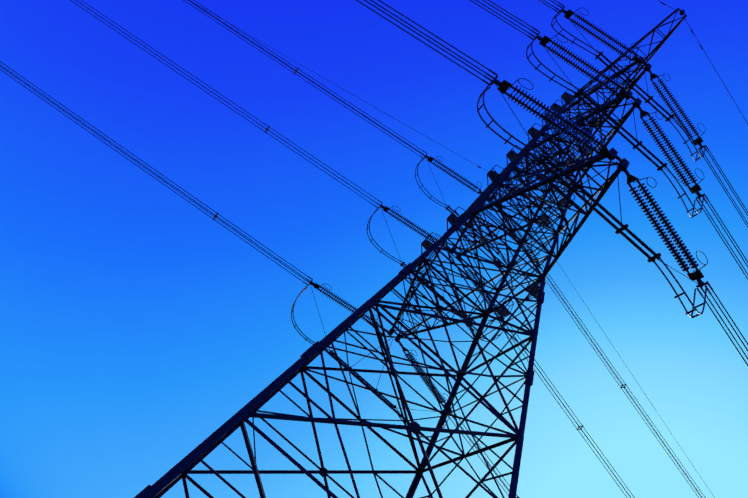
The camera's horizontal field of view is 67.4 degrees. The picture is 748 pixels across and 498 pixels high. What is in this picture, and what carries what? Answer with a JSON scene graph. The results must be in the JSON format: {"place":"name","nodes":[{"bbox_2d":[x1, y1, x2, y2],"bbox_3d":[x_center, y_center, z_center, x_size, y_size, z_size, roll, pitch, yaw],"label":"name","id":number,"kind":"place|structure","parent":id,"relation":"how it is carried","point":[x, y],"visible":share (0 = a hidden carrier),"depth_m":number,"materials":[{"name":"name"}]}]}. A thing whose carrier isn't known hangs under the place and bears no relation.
{"place":"outdoors","nodes":[
{"label":"outdoors","id":0,"kind":"place"},
{"bbox_2d":[0,0,747,497],"label":"sky","id":1,"kind":"structure","parent":0,"point":[134,324],"materials":[{"name":"blue"}]},
{"label":"ground","id":2,"kind":"structure","parent":0,"visible":0},
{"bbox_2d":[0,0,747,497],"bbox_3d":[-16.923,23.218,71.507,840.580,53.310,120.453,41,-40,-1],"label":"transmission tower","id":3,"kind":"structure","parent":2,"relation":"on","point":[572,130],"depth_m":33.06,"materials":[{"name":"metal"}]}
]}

